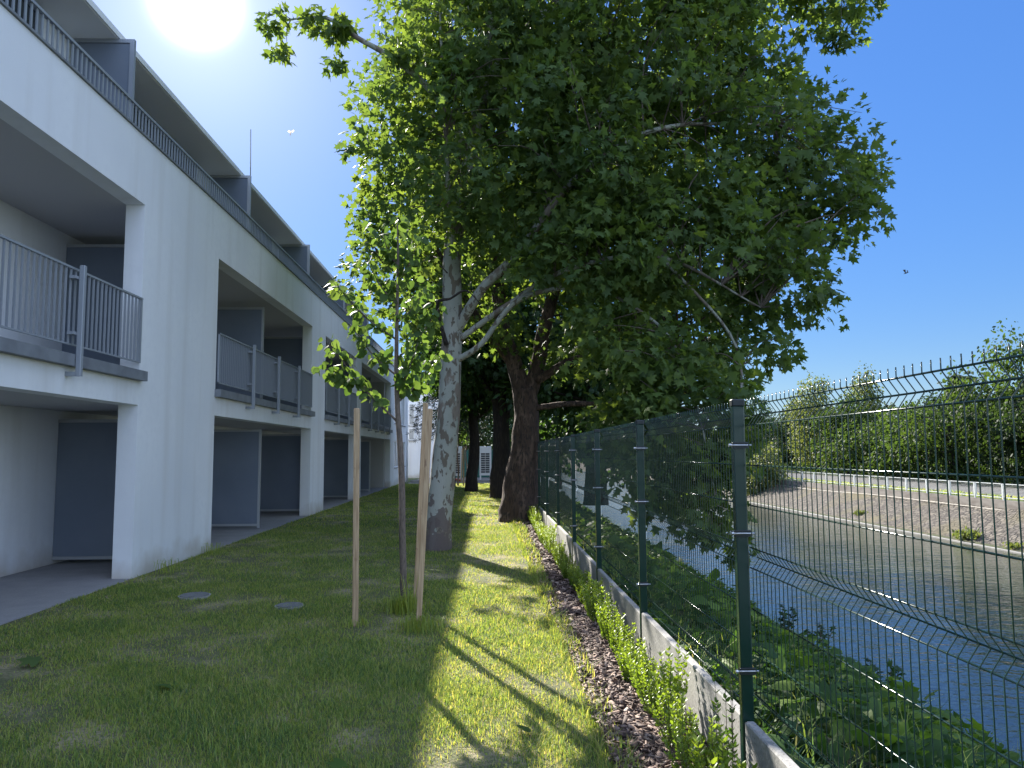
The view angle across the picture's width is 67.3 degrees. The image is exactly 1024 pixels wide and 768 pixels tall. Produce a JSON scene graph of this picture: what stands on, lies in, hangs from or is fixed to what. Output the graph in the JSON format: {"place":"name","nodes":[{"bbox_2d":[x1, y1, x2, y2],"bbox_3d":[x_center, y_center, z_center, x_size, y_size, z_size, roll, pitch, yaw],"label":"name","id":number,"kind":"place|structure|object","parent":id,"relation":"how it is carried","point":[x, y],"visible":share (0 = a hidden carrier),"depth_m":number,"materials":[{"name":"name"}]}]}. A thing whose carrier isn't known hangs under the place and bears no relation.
{"place":"outdoors","nodes":[
{"label":"outdoors","id":0,"kind":"place"},
{"bbox_2d":[0,487,387,624],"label":"paving","id":1,"kind":"structure","parent":0,"point":[28,592],"depth_m":10.71,"materials":[{"name":"grey concrete"}]},
{"bbox_2d":[0,483,662,767],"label":"lawn","id":2,"kind":"structure","parent":0,"point":[7,675],"depth_m":6.38,"materials":[{"name":"plant"}]},
{"bbox_2d":[16,655,40,666],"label":"fallen leaf","id":3,"kind":"object","parent":2,"relation":"on","point":[32,661],"visible":1,"depth_m":6.17,"materials":[{"name":"green plant"}]},
{"bbox_2d":[178,592,210,599],"bbox_3d":[-3.795,2.542,9.192,0.370,0.058,0.370,0,-5,-2],"label":"manhole cover","id":4,"kind":"object","parent":2,"relation":"on","point":[193,595],"visible":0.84,"depth_m":9.11,"materials":[{"name":"metal"}]},
{"bbox_2d":[274,602,303,610],"bbox_3d":[-2.473,2.475,8.538,0.320,0.058,0.320,0,-5,-2],"label":"manhole cover","id":5,"kind":"object","parent":2,"relation":"on","point":[296,604],"visible":0.71,"depth_m":8.47,"materials":[{"name":"metal"}]},
{"bbox_2d":[326,758,348,767],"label":"fallen leaf","id":6,"kind":"object","parent":2,"relation":"on","point":[338,763],"visible":1,"depth_m":4.09,"materials":[{"name":"green plant"}]},
{"bbox_2d":[352,408,359,625],"bbox_3d":[-1.567,1.372,7.726,0.071,2.261,0.086,0,-5,-2],"label":"wooden stake","id":7,"kind":"object","parent":2,"relation":"on","point":[355,576],"visible":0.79,"depth_m":7.71,"materials":[{"name":"brown wood"}]},
{"bbox_2d":[311,216,452,603],"bbox_3d":[-1.429,0.300,8.484,1.550,4.429,0.988,0,-5,-2],"label":"linden sapling","id":8,"kind":"object","parent":2,"relation":"on","point":[408,385],"visible":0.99,"depth_m":8.47,"materials":[{"name":"green plant"}]},
{"bbox_2d":[413,403,427,598],"bbox_3d":[-1.015,1.389,8.518,0.178,2.363,0.065,-2,-5,14],"label":"wooden stake","id":9,"kind":"object","parent":2,"relation":"on","point":[422,464],"visible":0.71,"depth_m":8.50,"materials":[{"name":"brown wood"}]},
{"bbox_2d":[416,409,432,625],"bbox_3d":[-0.864,1.362,7.558,0.184,2.243,0.063,2,-6,-27],"label":"wooden stake","id":10,"kind":"object","parent":2,"relation":"on","point":[424,513],"visible":0.79,"depth_m":7.54,"materials":[{"name":"brown wood"}]},
{"bbox_2d":[408,370,492,485],"bbox_3d":[-3.201,0.870,38.698,4.538,8.790,5.265,4,-7,-39],"label":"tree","id":11,"kind":"object","parent":2,"relation":"on","point":[433,401],"visible":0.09,"depth_m":38.18,"materials":[{"name":"green plant"}]},
{"bbox_2d":[457,409,467,485],"bbox_3d":[-2.790,3.072,40.017,1.432,4.729,1.305,0,-5,-2],"label":"young tree","id":12,"kind":"object","parent":2,"relation":"on","point":[461,438],"visible":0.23,"depth_m":39.94,"materials":[{"name":"green plant"}]},
{"bbox_2d":[399,243,566,491],"bbox_3d":[-1.228,-1.535,34.580,8.209,12.960,6.983,-3,-6,28],"label":"plane tree","id":13,"kind":"object","parent":2,"relation":"on","point":[478,408],"visible":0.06,"depth_m":34.03,"materials":[{"name":"green plant"}]},
{"bbox_2d":[388,184,643,497],"bbox_3d":[1.060,-2.324,29.615,10.671,13.602,7.839,-2,-5,16],"label":"plane tree","id":14,"kind":"object","parent":2,"relation":"on","point":[482,368],"visible":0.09,"depth_m":28.86,"materials":[{"name":"green plant"}]},
{"bbox_2d":[517,725,530,731],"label":"fallen leaf","id":15,"kind":"object","parent":2,"relation":"on","point":[525,729],"visible":1,"depth_m":4.61,"materials":[{"name":"green plant"}]},
{"bbox_2d":[327,0,793,522],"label":"plane tree","id":16,"kind":"object","parent":2,"relation":"on","point":[520,491],"visible":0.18,"depth_m":19.06,"materials":[{"name":"green plant"}]},
{"bbox_2d":[253,0,901,572],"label":"plane tree","id":17,"kind":"object","parent":2,"relation":"on","point":[603,78],"visible":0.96,"depth_m":12.82,"materials":[{"name":"green plant"}]},
{"bbox_2d":[92,0,1023,445],"label":"sky","id":18,"kind":"structure","parent":0,"point":[945,78],"materials":[{"name":"blue"}]},
{"bbox_2d":[405,454,1023,767],"bbox_3d":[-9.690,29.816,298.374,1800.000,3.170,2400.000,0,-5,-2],"label":"ground","id":19,"kind":"structure","parent":0,"point":[968,541],"depth_m":38.65,"materials":[{"name":"grey concrete"}]},
{"bbox_2d":[0,0,407,623],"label":"apartment building","id":20,"kind":"structure","parent":19,"relation":"on","point":[172,312],"depth_m":12.09,"materials":[{"name":"paint"}]},
{"bbox_2d":[3,0,40,34],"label":"terrace window","id":21,"kind":"structure","parent":20,"relation":"in","point":[10,1],"depth_m":10.44,"materials":[{"name":"grey glass"}]},
{"bbox_2d":[133,106,195,179],"bbox_3d":[-6.695,-3.935,14.398,0.081,1.840,4.000,0,-5,-2],"label":"terrace window","id":22,"kind":"structure","parent":20,"relation":"in","point":[134,106],"depth_m":14.74,"materials":[{"name":"grey glass"}]},
{"bbox_2d":[394,441,397,467],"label":"window","id":23,"kind":"structure","parent":20,"relation":"in","point":[395,442],"depth_m":41.92,"materials":[{"name":"grey glass"}]},
{"bbox_2d":[401,399,405,426],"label":"window","id":24,"kind":"structure","parent":20,"relation":"in","point":[402,410],"depth_m":45.45,"materials":[{"name":"grey glass"}]},
{"bbox_2d":[408,382,437,477],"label":"white house wing","id":25,"kind":"structure","parent":19,"relation":"on","point":[414,450],"depth_m":53.65,"materials":[{"name":"white paint"}]},
{"bbox_2d":[408,428,414,440],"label":"window","id":26,"kind":"structure","parent":25,"relation":"in","point":[411,438],"depth_m":53.67,"materials":[{"name":"white glass"}]},
{"bbox_2d":[409,404,414,425],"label":"window","id":27,"kind":"structure","parent":25,"relation":"in","point":[411,412],"depth_m":53.79,"materials":[{"name":"white glass"}]},
{"bbox_2d":[408,477,489,483],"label":"gravel strip","id":28,"kind":"object","parent":19,"relation":"on","point":[483,478],"visible":0.2,"depth_m":49.01,"materials":[{"name":"grey gravel"}]},
{"bbox_2d":[455,446,461,478],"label":"air conditioner","id":29,"kind":"object","parent":28,"relation":"on","point":[459,456],"visible":0.23,"depth_m":45.53,"materials":[{"name":"white metal"}]},
{"bbox_2d":[460,429,468,466],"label":"young tree","id":30,"kind":"object","parent":28,"relation":"on","point":[466,441],"visible":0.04,"depth_m":43.77,"materials":[{"name":"green plant"}]},
{"bbox_2d":[479,446,490,479],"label":"air conditioner","id":31,"kind":"object","parent":28,"relation":"on","point":[485,462],"visible":0.92,"depth_m":46.39,"materials":[{"name":"white metal"}]},
{"bbox_2d":[456,448,548,477],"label":"panel fence","id":32,"kind":"object","parent":28,"relation":"on","point":[465,468],"visible":0.08,"depth_m":51.65,"materials":[{"name":"metal"}]},
{"bbox_2d":[410,479,489,482],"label":"garden kerb","id":33,"kind":"structure","parent":19,"relation":"on","point":[417,481],"depth_m":44.20,"materials":[{"name":"concrete"}]},
{"bbox_2d":[457,409,492,458],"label":"garden tree","id":34,"kind":"object","parent":19,"relation":"on","point":[461,443],"visible":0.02,"depth_m":55.68,"materials":[{"name":"green plant"}]},
{"bbox_2d":[468,413,511,455],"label":"garden tree","id":35,"kind":"object","parent":19,"relation":"on","point":[486,431],"visible":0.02,"depth_m":56.31,"materials":[{"name":"green plant"}]},
{"bbox_2d":[482,412,577,488],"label":"tree","id":36,"kind":"object","parent":19,"relation":"on","point":[511,424],"depth_m":49.44,"materials":[{"name":"green plant"}]},
{"bbox_2d":[493,295,689,505],"bbox_3d":[2.829,-0.056,27.205,6.264,8.636,5.710,2,-6,-29],"label":"tree","id":37,"kind":"object","parent":19,"relation":"on","point":[572,423],"visible":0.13,"depth_m":26.79,"materials":[{"name":"green plant"}]},
{"bbox_2d":[539,385,665,504],"bbox_3d":[4.168,0.379,36.078,7.934,10.524,7.615,0,-5,-2],"label":"tree","id":38,"kind":"object","parent":19,"relation":"on","point":[562,435],"visible":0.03,"depth_m":35.70,"materials":[{"name":"green plant"}]},
{"bbox_2d":[515,520,718,767],"bbox_3d":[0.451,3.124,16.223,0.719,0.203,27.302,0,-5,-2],"label":"bark mulch","id":39,"kind":"object","parent":19,"relation":"on","point":[635,717],"visible":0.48,"depth_m":5.52,"materials":[{"name":"brown wood"}]},
{"bbox_2d":[528,507,540,526],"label":"privet shrub","id":40,"kind":"object","parent":39,"relation":"on","point":[534,515],"visible":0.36,"depth_m":17.27,"materials":[{"name":"green plant"}]},
{"bbox_2d":[532,511,541,524],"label":"privet shrub","id":41,"kind":"object","parent":39,"relation":"on","point":[535,517],"visible":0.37,"depth_m":16.53,"materials":[{"name":"green plant"}]},
{"bbox_2d":[537,528,545,542],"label":"privet shrub","id":42,"kind":"object","parent":39,"relation":"on","point":[540,537],"visible":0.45,"depth_m":14.03,"materials":[{"name":"green plant"}]},
{"bbox_2d":[541,530,549,550],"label":"privet shrub","id":43,"kind":"object","parent":39,"relation":"on","point":[545,539],"visible":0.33,"depth_m":13.03,"materials":[{"name":"green plant"}]},
{"bbox_2d":[546,527,555,548],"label":"privet shrub","id":44,"kind":"object","parent":39,"relation":"on","point":[553,536],"visible":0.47,"depth_m":12.84,"materials":[{"name":"green plant"}]},
{"bbox_2d":[547,533,556,554],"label":"privet shrub","id":45,"kind":"object","parent":39,"relation":"on","point":[549,541],"visible":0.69,"depth_m":12.56,"materials":[{"name":"green plant"}]},
{"bbox_2d":[550,546,560,562],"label":"privet shrub","id":46,"kind":"object","parent":39,"relation":"on","point":[552,551],"visible":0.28,"depth_m":11.63,"materials":[{"name":"green plant"}]},
{"bbox_2d":[555,542,566,570],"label":"privet shrub","id":47,"kind":"object","parent":39,"relation":"on","point":[561,553],"visible":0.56,"depth_m":10.87,"materials":[{"name":"green plant"}]},
{"bbox_2d":[558,560,573,578],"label":"privet shrub","id":48,"kind":"object","parent":39,"relation":"on","point":[564,572],"visible":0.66,"depth_m":10.13,"materials":[{"name":"green plant"}]},
{"bbox_2d":[557,554,576,571],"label":"privet shrub","id":49,"kind":"object","parent":39,"relation":"on","point":[570,559],"visible":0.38,"depth_m":10.39,"materials":[{"name":"green plant"}]},
{"bbox_2d":[569,562,579,589],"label":"privet shrub","id":50,"kind":"object","parent":39,"relation":"on","point":[572,572],"visible":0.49,"depth_m":9.24,"materials":[{"name":"green plant"}]},
{"bbox_2d":[574,582,585,602],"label":"privet shrub","id":51,"kind":"object","parent":39,"relation":"on","point":[580,595],"visible":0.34,"depth_m":8.48,"materials":[{"name":"green plant"}]},
{"bbox_2d":[571,570,591,592],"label":"privet shrub","id":52,"kind":"object","parent":39,"relation":"on","point":[575,577],"visible":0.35,"depth_m":9.04,"materials":[{"name":"green plant"}]},
{"bbox_2d":[577,570,589,591],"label":"privet shrub","id":53,"kind":"object","parent":39,"relation":"on","point":[581,575],"visible":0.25,"depth_m":8.79,"materials":[{"name":"green plant"}]},
{"bbox_2d":[580,585,599,616],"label":"privet shrub","id":54,"kind":"object","parent":39,"relation":"on","point":[584,603],"visible":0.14,"depth_m":7.72,"materials":[{"name":"green plant"}]},
{"bbox_2d":[578,572,603,598],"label":"privet shrub","id":55,"kind":"object","parent":39,"relation":"on","point":[581,582],"visible":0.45,"depth_m":8.28,"materials":[{"name":"green plant"}]},
{"bbox_2d":[582,580,606,622],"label":"privet shrub","id":56,"kind":"object","parent":39,"relation":"on","point":[592,615],"visible":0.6,"depth_m":7.51,"materials":[{"name":"green plant"}]},
{"bbox_2d":[596,582,612,611],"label":"privet shrub","id":57,"kind":"object","parent":39,"relation":"on","point":[601,598],"visible":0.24,"depth_m":7.28,"materials":[{"name":"green plant"}]},
{"bbox_2d":[594,586,617,640],"bbox_3d":[0.822,2.049,6.779,0.201,0.505,0.180,0,-5,-5],"label":"privet shrub","id":58,"kind":"object","parent":39,"relation":"on","point":[608,605],"visible":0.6,"depth_m":6.75,"materials":[{"name":"green plant"}]},
{"bbox_2d":[600,608,626,643],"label":"privet shrub","id":59,"kind":"object","parent":39,"relation":"on","point":[604,626],"visible":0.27,"depth_m":6.59,"materials":[{"name":"green plant"}]},
{"bbox_2d":[606,609,622,651],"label":"privet shrub","id":60,"kind":"object","parent":39,"relation":"on","point":[610,624],"visible":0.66,"depth_m":6.40,"materials":[{"name":"green plant"}]},
{"bbox_2d":[612,626,638,664],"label":"privet shrub","id":61,"kind":"object","parent":39,"relation":"on","point":[625,644],"visible":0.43,"depth_m":5.86,"materials":[{"name":"green plant"}]},
{"bbox_2d":[614,614,640,657],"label":"privet shrub","id":62,"kind":"object","parent":39,"relation":"on","point":[621,624],"visible":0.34,"depth_m":6.18,"materials":[{"name":"green plant"}]},
{"bbox_2d":[611,643,644,681],"bbox_3d":[0.857,2.041,5.602,0.180,0.310,0.236,2,-6,-25],"label":"privet shrub","id":63,"kind":"object","parent":39,"relation":"on","point":[624,669],"visible":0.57,"depth_m":5.62,"materials":[{"name":"green plant"}]},
{"bbox_2d":[623,638,651,690],"bbox_3d":[0.872,1.969,5.353,0.262,0.410,0.182,-4,-6,35],"label":"privet shrub","id":64,"kind":"object","parent":39,"relation":"on","point":[628,664],"visible":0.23,"depth_m":5.35,"materials":[{"name":"green plant"}]},
{"bbox_2d":[629,638,654,699],"bbox_3d":[0.873,1.942,5.170,0.171,0.429,0.153,0,-5,-7],"label":"privet shrub","id":65,"kind":"object","parent":39,"relation":"on","point":[635,669],"visible":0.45,"depth_m":5.15,"materials":[{"name":"green plant"}]},
{"bbox_2d":[632,659,667,718],"bbox_3d":[0.882,1.934,4.883,0.189,0.395,0.240,4,-7,-44],"label":"privet shrub","id":66,"kind":"object","parent":39,"relation":"on","point":[652,695],"visible":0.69,"depth_m":4.87,"materials":[{"name":"green plant"}]},
{"bbox_2d":[649,689,688,747],"bbox_3d":[0.894,1.907,4.372,0.218,0.359,0.172,-5,-7,45],"label":"privet shrub","id":67,"kind":"object","parent":39,"relation":"on","point":[668,731],"visible":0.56,"depth_m":4.37,"materials":[{"name":"green plant"}]},
{"bbox_2d":[648,641,690,727],"bbox_3d":[0.962,1.839,4.646,0.259,0.541,0.329,-2,-5,21],"label":"privet shrub","id":68,"kind":"object","parent":39,"relation":"on","point":[677,683],"visible":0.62,"depth_m":4.64,"materials":[{"name":"green plant"}]},
{"bbox_2d":[669,691,699,765],"bbox_3d":[0.923,1.852,4.125,0.168,0.424,0.151,-2,-5,16],"label":"privet shrub","id":69,"kind":"object","parent":39,"relation":"on","point":[673,721],"visible":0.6,"depth_m":4.11,"materials":[{"name":"green plant"}]},
{"bbox_2d":[664,724,718,767],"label":"privet shrub","id":70,"kind":"object","parent":39,"relation":"on","point":[684,755],"visible":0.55,"depth_m":3.85,"materials":[{"name":"green plant"}]},
{"bbox_2d":[688,700,732,767],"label":"privet shrub","id":71,"kind":"object","parent":39,"relation":"on","point":[696,755],"visible":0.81,"depth_m":3.60,"materials":[{"name":"green plant"}]},
{"bbox_2d":[712,651,736,767],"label":"young shrub","id":72,"kind":"object","parent":39,"relation":"on","point":[731,711],"visible":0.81,"depth_m":3.83,"materials":[{"name":"green plant"}]},
{"bbox_2d":[707,733,758,767],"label":"privet shrub","id":73,"kind":"object","parent":39,"relation":"on","point":[743,764],"visible":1,"depth_m":3.48,"materials":[{"name":"green plant"}]},
{"bbox_2d":[713,401,785,464],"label":"dark tree","id":74,"kind":"object","parent":19,"relation":"on","point":[753,440],"visible":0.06,"depth_m":91.10,"materials":[{"name":"green plant"}]},
{"bbox_2d":[537,341,1023,767],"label":"fence","id":75,"kind":"object","parent":19,"relation":"on","point":[754,740],"visible":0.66,"depth_m":3.81,"materials":[{"name":"metal"}]},
{"bbox_2d":[539,483,1023,767],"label":"undergrowth","id":76,"kind":"object","parent":19,"relation":"on","point":[978,756],"visible":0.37,"depth_m":5.19,"materials":[{"name":"green plant"}]},
{"bbox_2d":[543,501,1023,767],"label":"bank grass","id":77,"kind":"structure","parent":19,"relation":"on","point":[702,654],"depth_m":5.24,"materials":[{"name":"green plant"}]},
{"bbox_2d":[777,604,796,630],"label":"tall weed","id":78,"kind":"object","parent":19,"relation":"on","point":[790,615],"visible":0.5,"depth_m":13.65,"materials":[{"name":"green plant"}]},
{"bbox_2d":[575,463,1023,549],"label":"revetment slope","id":79,"kind":"structure","parent":19,"relation":"on","point":[1013,525],"depth_m":39.17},
{"bbox_2d":[746,441,789,494],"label":"willow bush","id":80,"kind":"object","parent":79,"relation":"on","point":[765,470],"visible":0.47,"depth_m":60.62,"materials":[{"name":"green plant"}]},
{"bbox_2d":[853,510,867,515],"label":"weed tuft","id":81,"kind":"object","parent":79,"relation":"on","point":[861,512],"visible":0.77,"depth_m":43.01,"materials":[{"name":"green plant"}]},
{"bbox_2d":[776,484,998,509],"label":"bank pipe","id":82,"kind":"object","parent":79,"relation":"on","point":[899,497],"visible":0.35,"depth_m":41.67,"materials":[{"name":"grey metal"}]},
{"bbox_2d":[951,525,981,540],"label":"weed tuft","id":83,"kind":"object","parent":79,"relation":"on","point":[965,533],"visible":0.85,"depth_m":32.66,"materials":[{"name":"green plant"}]},
{"bbox_2d":[1002,541,1023,549],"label":"weed tuft","id":84,"kind":"object","parent":79,"relation":"on","point":[1012,545],"visible":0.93,"depth_m":29.70,"materials":[{"name":"green plant"}]},
{"bbox_2d":[575,461,1023,509],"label":"kerb wall","id":85,"kind":"structure","parent":19,"relation":"on","point":[998,503],"depth_m":40.63,"materials":[{"name":"concrete"}]},
{"bbox_2d":[781,470,1023,499],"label":"bank railing","id":86,"kind":"object","parent":85,"relation":"on","point":[975,489],"visible":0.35,"depth_m":40.66,"materials":[{"name":"grey metal"}]},
{"bbox_2d":[763,400,835,469],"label":"dark tree","id":87,"kind":"object","parent":19,"relation":"on","point":[780,440],"visible":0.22,"depth_m":84.51,"materials":[{"name":"green plant"}]},
{"bbox_2d":[575,469,1023,554],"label":"toe beam","id":88,"kind":"structure","parent":19,"relation":"on","point":[901,530],"depth_m":36.16,"materials":[{"name":"concrete"}]},
{"bbox_2d":[782,371,841,473],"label":"weeping birch","id":89,"kind":"object","parent":19,"relation":"on","point":[814,399],"visible":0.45,"depth_m":76.85,"materials":[{"name":"green plant"}]},
{"bbox_2d":[804,623,835,652],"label":"tall weed","id":90,"kind":"object","parent":19,"relation":"on","point":[825,635],"visible":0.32,"depth_m":12.27,"materials":[{"name":"green plant"}]},
{"bbox_2d":[801,391,881,475],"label":"maple tree","id":91,"kind":"object","parent":19,"relation":"on","point":[838,420],"visible":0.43,"depth_m":68.43,"materials":[{"name":"green plant"}]},
{"bbox_2d":[840,364,889,464],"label":"birch tree","id":92,"kind":"object","parent":19,"relation":"on","point":[868,392],"visible":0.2,"depth_m":72.99,"materials":[{"name":"green plant"}]},
{"bbox_2d":[708,389,1022,479],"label":"woods","id":93,"kind":"object","parent":19,"relation":"on","point":[889,441],"visible":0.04,"depth_m":71.41,"materials":[{"name":"green plant"}]},
{"bbox_2d":[862,656,905,682],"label":"tall weed","id":94,"kind":"object","parent":19,"relation":"on","point":[897,667],"visible":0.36,"depth_m":10.63,"materials":[{"name":"green plant"}]},
{"bbox_2d":[827,401,944,479],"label":"bushy tree","id":95,"kind":"object","parent":19,"relation":"on","point":[865,441],"visible":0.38,"depth_m":61.41,"materials":[{"name":"green plant"}]},
{"bbox_2d":[780,460,1023,487],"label":"roadside growth","id":96,"kind":"object","parent":19,"relation":"on","point":[922,470],"visible":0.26,"depth_m":56.25,"materials":[{"name":"green plant"}]},
{"bbox_2d":[780,477,1023,500],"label":"verge grass","id":97,"kind":"structure","parent":19,"relation":"on","point":[882,487],"depth_m":43.31,"materials":[{"name":"green plant"}]},
{"bbox_2d":[889,390,954,471],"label":"dark tree","id":98,"kind":"object","parent":19,"relation":"on","point":[934,398],"visible":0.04,"depth_m":65.17,"materials":[{"name":"green plant"}]},
{"bbox_2d":[858,396,1014,482],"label":"bushy tree","id":99,"kind":"object","parent":19,"relation":"on","point":[940,448],"visible":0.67,"depth_m":53.14,"materials":[{"name":"green plant"}]},
{"bbox_2d":[936,369,990,478],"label":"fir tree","id":100,"kind":"object","parent":19,"relation":"on","point":[952,377],"visible":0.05,"depth_m":58.31,"materials":[{"name":"green plant"}]},
{"bbox_2d":[935,385,1023,486],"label":"dark tree","id":101,"kind":"object","parent":19,"relation":"on","point":[1008,439],"visible":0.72,"depth_m":45.50,"materials":[{"name":"green plant"}]},
{"bbox_2d":[937,318,1023,480],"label":"weeping birch","id":102,"kind":"object","parent":19,"relation":"on","point":[998,389],"visible":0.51,"depth_m":48.90,"materials":[{"name":"green plant"}]},
{"bbox_2d":[540,471,1023,761],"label":"canal water","id":103,"kind":"structure","parent":0,"point":[1016,671],"depth_m":20.21,"materials":[{"name":"blue liquid"}]},
{"bbox_2d":[577,459,1023,496],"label":"road","id":104,"kind":"structure","parent":0,"point":[953,488],"depth_m":48.60,"materials":[{"name":"grey asphalt"}]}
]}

